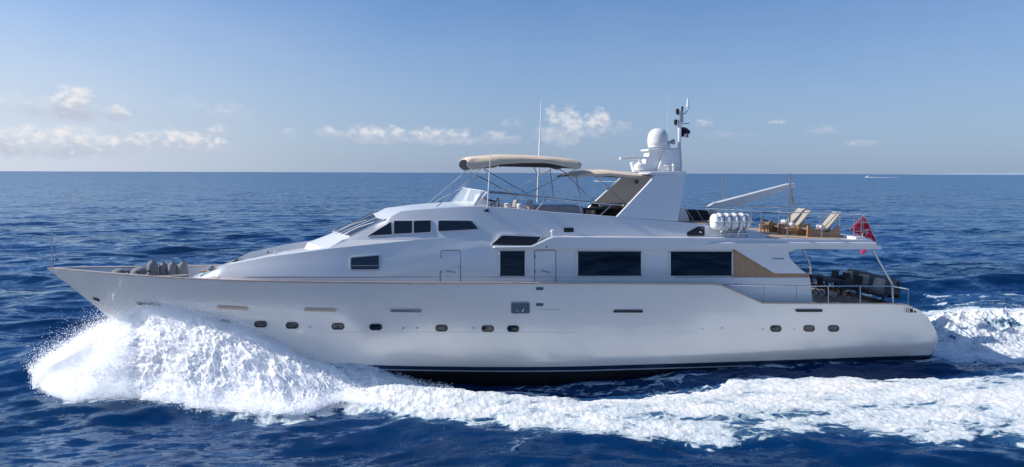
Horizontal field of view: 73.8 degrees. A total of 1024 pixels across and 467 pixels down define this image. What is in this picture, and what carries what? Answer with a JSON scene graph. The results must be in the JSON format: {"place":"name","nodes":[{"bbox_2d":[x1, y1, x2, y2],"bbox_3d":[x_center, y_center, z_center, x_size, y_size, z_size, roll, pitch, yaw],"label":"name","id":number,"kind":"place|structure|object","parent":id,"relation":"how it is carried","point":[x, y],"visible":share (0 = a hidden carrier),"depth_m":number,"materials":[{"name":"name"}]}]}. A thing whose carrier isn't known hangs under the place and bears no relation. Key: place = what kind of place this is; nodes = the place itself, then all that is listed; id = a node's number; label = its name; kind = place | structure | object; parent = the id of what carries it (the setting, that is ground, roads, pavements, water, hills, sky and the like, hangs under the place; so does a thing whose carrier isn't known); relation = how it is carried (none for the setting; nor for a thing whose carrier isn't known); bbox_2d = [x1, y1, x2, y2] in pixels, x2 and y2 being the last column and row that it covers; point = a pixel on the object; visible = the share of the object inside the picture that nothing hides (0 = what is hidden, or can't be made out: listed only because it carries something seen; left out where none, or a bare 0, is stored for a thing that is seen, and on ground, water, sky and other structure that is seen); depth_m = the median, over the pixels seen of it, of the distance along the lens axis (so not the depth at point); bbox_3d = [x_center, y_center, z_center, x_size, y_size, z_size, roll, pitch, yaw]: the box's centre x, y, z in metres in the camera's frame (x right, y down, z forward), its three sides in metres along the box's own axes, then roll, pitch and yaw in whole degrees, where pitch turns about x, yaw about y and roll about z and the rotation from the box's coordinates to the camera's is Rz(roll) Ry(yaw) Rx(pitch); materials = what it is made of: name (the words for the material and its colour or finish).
{"place":"outdoors","nodes":[
{"label":"outdoors","id":0,"kind":"place"},
{"bbox_2d":[112,269,125,272],"bbox_3d":[-16.454,1.795,28.550,0.669,0.656,0.669,-1,5,-10],"label":"ball fender","id":1,"kind":"object","parent":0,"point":[119,271],"visible":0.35,"depth_m":28.38,"materials":[{"name":"grey fabric"}]},
{"bbox_2d":[130,267,146,274],"bbox_3d":[-15.697,1.749,28.730,0.689,0.676,0.689,-1,5,-10],"label":"ball fender","id":2,"kind":"object","parent":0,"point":[142,271],"visible":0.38,"depth_m":28.54,"materials":[{"name":"grey fabric"}]},
{"bbox_2d":[32,313,361,415],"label":"bow wave","id":3,"kind":"object","parent":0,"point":[183,360],"visible":0.75,"depth_m":26.81,"materials":[{"name":"white liquid"}]},
{"bbox_2d":[23,285,453,418],"bbox_3d":[-10.783,4.149,27.841,18.870,4.764,7.536,1,5,12],"label":"bow spray","id":4,"kind":"object","parent":3,"relation":"on","point":[112,328],"visible":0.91,"depth_m":27.18,"materials":[{"name":"white liquid"}]},
{"bbox_2d":[0,171,1023,466],"bbox_3d":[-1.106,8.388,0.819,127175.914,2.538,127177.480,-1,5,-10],"label":"sea","id":5,"kind":"structure","parent":0,"point":[950,251],"depth_m":29.61,"materials":[{"name":"liquid"}]},
{"bbox_2d":[47,71,937,385],"bbox_3d":[0.697,-0.216,31.298,40.046,15.694,7.084,-1,5,-10],"label":"yacht","id":6,"kind":"object","parent":5,"relation":"on","point":[651,277],"visible":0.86,"depth_m":28.70,"materials":[{"name":"white metal"}]},
{"bbox_2d":[147,258,158,275],"bbox_3d":[-15.213,1.669,28.911,0.420,1.238,0.420,-1,5,-10],"label":"fender","id":7,"kind":"object","parent":6,"relation":"on","point":[152,266],"visible":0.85,"depth_m":28.75,"materials":[{"name":"grey rubber"}]},
{"bbox_2d":[159,261,167,275],"bbox_3d":[-14.890,1.718,29.176,0.360,1.125,0.360,-1,5,-10],"label":"fender","id":8,"kind":"object","parent":6,"relation":"on","point":[163,267],"visible":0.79,"depth_m":29.02,"materials":[{"name":"grey fabric"}]},
{"bbox_2d":[168,260,177,276],"bbox_3d":[-14.452,1.710,29.100,0.370,1.192,0.370,-1,5,-10],"label":"fender","id":9,"kind":"object","parent":6,"relation":"on","point":[172,268],"visible":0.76,"depth_m":28.95,"materials":[{"name":"grey rubber"}]},
{"bbox_2d":[178,260,188,276],"bbox_3d":[-14.051,1.717,29.171,0.400,1.200,0.400,-1,5,-10],"label":"fender","id":10,"kind":"object","parent":6,"relation":"on","point":[182,267],"visible":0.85,"depth_m":29.01,"materials":[{"name":"grey rubber"}]},
{"bbox_2d":[200,265,216,276],"bbox_3d":[-12.501,1.555,28.085,0.771,0.450,0.560,-1,5,-10],"label":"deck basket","id":11,"kind":"object","parent":6,"relation":"on","point":[210,268],"visible":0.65,"depth_m":28.08,"materials":[{"name":"white plastic"}]},
{"bbox_2d":[350,254,379,269],"bbox_3d":[-5.906,1.163,27.419,1.181,0.622,0.210,-1,5,-9],"label":"cabin window","id":12,"kind":"structure","parent":6,"relation":"in","point":[366,259],"depth_m":27.41,"materials":[{"name":"black glass"}]},
{"bbox_2d":[368,222,392,235],"bbox_3d":[-5.378,-0.185,27.796,1.018,0.580,0.305,-1,5,-10],"label":"wheelhouse window","id":13,"kind":"structure","parent":6,"relation":"in","point":[387,229],"depth_m":27.80,"materials":[{"name":"black glass"}]},
{"bbox_2d":[393,220,412,234],"bbox_3d":[-4.455,-0.254,27.916,0.807,0.571,0.305,0,5,-5],"label":"wheelhouse window","id":14,"kind":"structure","parent":6,"relation":"in","point":[399,226],"depth_m":27.89,"materials":[{"name":"black glass"}]},
{"bbox_2d":[413,220,431,233],"bbox_3d":[-3.677,-0.282,27.984,0.758,0.551,0.302,-1,5,-10],"label":"wheelhouse window","id":15,"kind":"structure","parent":6,"relation":"in","point":[419,226],"depth_m":27.96,"materials":[{"name":"black glass"}]},
{"bbox_2d":[440,250,460,281],"bbox_3d":[-2.520,1.317,27.903,0.877,1.302,0.189,-1,5,-10],"label":"side door","id":16,"kind":"structure","parent":6,"relation":"in","point":[441,250],"depth_m":27.91,"materials":[{"name":"grey"}]},
{"bbox_2d":[438,220,477,231],"bbox_3d":[-2.230,-0.320,28.164,1.678,0.488,0.236,-1,5,-8],"label":"wheelhouse window","id":17,"kind":"structure","parent":6,"relation":"in","point":[443,225],"depth_m":28.12,"materials":[{"name":"black glass"}]},
{"bbox_2d":[504,200,518,207],"bbox_3d":[-0.040,-1.004,30.486,0.587,1.001,0.620,-1,5,-10],"label":"helm seat","id":18,"kind":"object","parent":6,"relation":"on","point":[515,202],"visible":0.24,"depth_m":30.21,"materials":[{"name":"white leather"}]},
{"bbox_2d":[499,251,525,275],"bbox_3d":[0.016,1.244,28.324,1.145,1.063,0.115,-1,5,-10],"label":"saloon window","id":19,"kind":"structure","parent":6,"relation":"in","point":[511,263],"depth_m":28.32,"materials":[{"name":"black glass"}]},
{"bbox_2d":[516,200,532,209],"bbox_3d":[0.537,-0.975,30.183,0.673,1.001,0.620,-1,5,-10],"label":"helm seat","id":20,"kind":"object","parent":6,"relation":"on","point":[528,205],"visible":0.3,"depth_m":29.91,"materials":[{"name":"white leather"}]},
{"bbox_2d":[534,250,555,281],"bbox_3d":[1.391,1.349,28.551,0.960,1.345,0.099,-1,5,-10],"label":"side door","id":21,"kind":"structure","parent":6,"relation":"in","point":[535,250],"depth_m":28.53,"materials":[{"name":"grey"}]},
{"bbox_2d":[583,207,621,215],"bbox_3d":[4.112,-0.938,32.347,2.000,0.540,1.000,-1,5,-10],"label":"flybridge table","id":22,"kind":"object","parent":6,"relation":"on","point":[604,208],"visible":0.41,"depth_m":31.92,"materials":[{"name":"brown wood"}]},
{"bbox_2d":[591,203,626,215],"bbox_3d":[5.081,-1.136,33.479,2.300,0.670,0.820,-1,5,-10],"label":"lounge bench","id":23,"kind":"object","parent":6,"relation":"on","point":[599,212],"visible":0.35,"depth_m":33.05,"materials":[{"name":"black leather"}]},
{"bbox_2d":[599,203,614,206],"bbox_3d":[4.623,-1.398,33.199,0.700,0.200,0.477,-2,6,-27],"label":"folded towel","id":24,"kind":"object","parent":23,"relation":"on","point":[602,205],"visible":0.61,"depth_m":33.02,"materials":[{"name":"beige fabric"}]},
{"bbox_2d":[577,251,641,275],"bbox_3d":[4.156,1.284,29.060,2.919,1.096,0.115,-1,5,-10],"label":"saloon window","id":25,"kind":"structure","parent":6,"relation":"in","point":[589,263],"depth_m":29.05,"materials":[{"name":"black glass"}]},
{"bbox_2d":[681,127,689,137],"bbox_3d":[8.197,-4.752,32.106,0.488,0.520,0.282,-1,5,-10],"label":"courtesy flag","id":26,"kind":"object","parent":6,"relation":"attached to","point":[685,131],"visible":1,"depth_m":32.11,"materials":[{"name":"blue fabric"}]},
{"bbox_2d":[685,209,709,220],"bbox_3d":[8.732,-0.811,32.372,1.399,0.773,0.775,-1,5,-10],"label":"folded gangway","id":27,"kind":"object","parent":6,"relation":"on","point":[695,214],"visible":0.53,"depth_m":32.09,"materials":[{"name":"black metal"}]},
{"bbox_2d":[669,252,732,275],"bbox_3d":[8.258,1.321,29.788,2.984,1.114,0.115,-1,5,-10],"label":"saloon window","id":28,"kind":"structure","parent":6,"relation":"in","point":[680,263],"depth_m":29.78,"materials":[{"name":"black glass"}]},
{"bbox_2d":[707,213,752,237],"bbox_3d":[9.564,-0.363,29.947,1.768,1.096,0.802,-1,5,-10],"label":"life raft","id":29,"kind":"object","parent":6,"relation":"on","point":[729,221],"visible":1,"depth_m":29.65,"materials":[{"name":"white plastic"}]},
{"bbox_2d":[759,224,772,231],"bbox_3d":[12.487,-0.220,33.585,0.500,0.445,0.500,-1,5,-10],"label":"side table","id":30,"kind":"object","parent":6,"relation":"on","point":[766,226],"visible":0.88,"depth_m":33.38,"materials":[{"name":"brown wood"}]},
{"bbox_2d":[761,208,805,229],"bbox_3d":[13.982,-0.714,35.156,2.050,1.180,0.830,-1,5,-10],"label":"sun lounger","id":31,"kind":"object","parent":6,"relation":"on","point":[794,216],"visible":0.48,"depth_m":35.19,"materials":[{"name":"white fabric"}]},
{"bbox_2d":[781,227,796,235],"bbox_3d":[12.959,-0.073,31.949,0.550,0.445,0.500,-1,5,-10],"label":"side table","id":32,"kind":"object","parent":6,"relation":"on","point":[790,229],"visible":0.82,"depth_m":31.76,"materials":[{"name":"brown wood"}]},
{"bbox_2d":[768,210,811,233],"bbox_3d":[13.558,-0.547,33.261,1.780,1.180,0.830,-1,5,-10],"label":"sun lounger","id":33,"kind":"object","parent":6,"relation":"on","point":[800,218],"visible":0.62,"depth_m":33.10,"materials":[{"name":"white fabric"}]},
{"bbox_2d":[809,274,818,293],"bbox_3d":[14.987,2.509,34.066,0.554,1.020,0.520,-1,5,-13],"label":"deck chair","id":34,"kind":"object","parent":6,"relation":"on","point":[811,279],"visible":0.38,"depth_m":33.84,"materials":[{"name":"black fabric"}]},
{"bbox_2d":[797,212,840,237],"bbox_3d":[14.315,-0.412,31.776,1.763,1.180,0.830,-1,5,-10],"label":"sun lounger","id":35,"kind":"object","parent":6,"relation":"on","point":[828,223],"visible":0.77,"depth_m":31.54,"materials":[{"name":"brown wood"}]},
{"bbox_2d":[816,276,831,297],"bbox_3d":[15.152,2.592,33.137,0.554,1.020,0.520,0,5,-8],"label":"deck chair","id":36,"kind":"object","parent":6,"relation":"on","point":[820,280],"visible":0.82,"depth_m":33.02,"materials":[{"name":"black fabric"}]},
{"bbox_2d":[812,274,844,295],"bbox_3d":[15.700,2.597,34.507,1.000,0.750,2.200,-1,5,-10],"label":"dining table","id":37,"kind":"object","parent":6,"relation":"on","point":[826,279],"visible":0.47,"depth_m":33.84,"materials":[{"name":"black wood"}]},
{"bbox_2d":[828,270,838,290],"bbox_3d":[16.460,2.410,35.236,0.554,1.020,0.520,-1,5,-10],"label":"deck chair","id":38,"kind":"object","parent":6,"relation":"on","point":[835,273],"visible":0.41,"depth_m":35.16,"materials":[{"name":"black fabric"}]},
{"bbox_2d":[834,272,850,293],"bbox_3d":[16.615,2.489,34.356,0.554,1.020,0.520,-1,5,-16],"label":"deck chair","id":39,"kind":"object","parent":6,"relation":"on","point":[845,275],"visible":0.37,"depth_m":34.38,"materials":[{"name":"black fabric"}]},
{"bbox_2d":[838,278,854,298],"bbox_3d":[16.091,2.619,32.869,0.520,1.020,0.554,-1,5,-14],"label":"deck chair","id":40,"kind":"object","parent":6,"relation":"on","point":[849,281],"visible":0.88,"depth_m":32.65,"materials":[{"name":"black fabric"}]},
{"bbox_2d":[846,275,863,296],"bbox_3d":[16.779,2.572,33.426,0.554,1.020,0.520,-2,5,-19],"label":"deck chair","id":41,"kind":"object","parent":6,"relation":"on","point":[858,279],"visible":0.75,"depth_m":33.34,"materials":[{"name":"black plastic"}]},
{"bbox_2d":[849,210,877,254],"bbox_3d":[17.831,-0.048,34.603,1.701,2.259,0.262,-1,5,-10],"label":"ensign flag","id":42,"kind":"object","parent":6,"relation":"attached to","point":[868,234],"visible":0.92,"depth_m":34.58,"materials":[{"name":"red fabric"}]},
{"bbox_2d":[833,269,900,300],"bbox_3d":[17.533,2.499,33.905,0.915,1.064,3.700,-1,5,-10],"label":"sofa","id":43,"kind":"object","parent":6,"relation":"on","point":[885,292],"visible":0.56,"depth_m":32.73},
{"bbox_2d":[843,271,852,277],"bbox_3d":[17.312,2.193,35.215,0.312,0.524,0.561,-4,7,-41],"label":"throw pillow","id":44,"kind":"object","parent":43,"relation":"on","point":[851,273],"visible":0.35,"depth_m":35.08,"materials":[{"name":"beige fabric"}]},
{"bbox_2d":[859,274,869,284],"bbox_3d":[17.520,2.299,34.038,0.310,0.493,0.540,-5,7,-43],"label":"throw pillow","id":45,"kind":"object","parent":43,"relation":"on","point":[865,279],"visible":0.66,"depth_m":33.89,"materials":[{"name":"beige fabric"}]},
{"bbox_2d":[873,277,884,288],"bbox_3d":[17.719,2.400,32.909,0.561,0.524,0.312,5,7,43],"label":"throw pillow","id":46,"kind":"object","parent":43,"relation":"on","point":[879,281],"visible":0.94,"depth_m":32.84,"materials":[{"name":"beige fabric"}]},
{"bbox_2d":[933,305,1023,357],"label":"stern spray","id":47,"kind":"object","parent":5,"relation":"on","point":[978,330],"visible":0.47,"depth_m":34.89,"materials":[{"name":"white liquid"}]},
{"bbox_2d":[0,0,1023,173],"label":"sky","id":48,"kind":"structure","parent":0,"point":[393,86],"materials":[{"name":"blue"}]},
{"bbox_2d":[908,173,1023,174],"bbox_3d":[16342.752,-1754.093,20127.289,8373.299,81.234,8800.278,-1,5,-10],"label":"hills","id":49,"kind":"structure","parent":0,"point":[973,174],"depth_m":20246.75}
]}

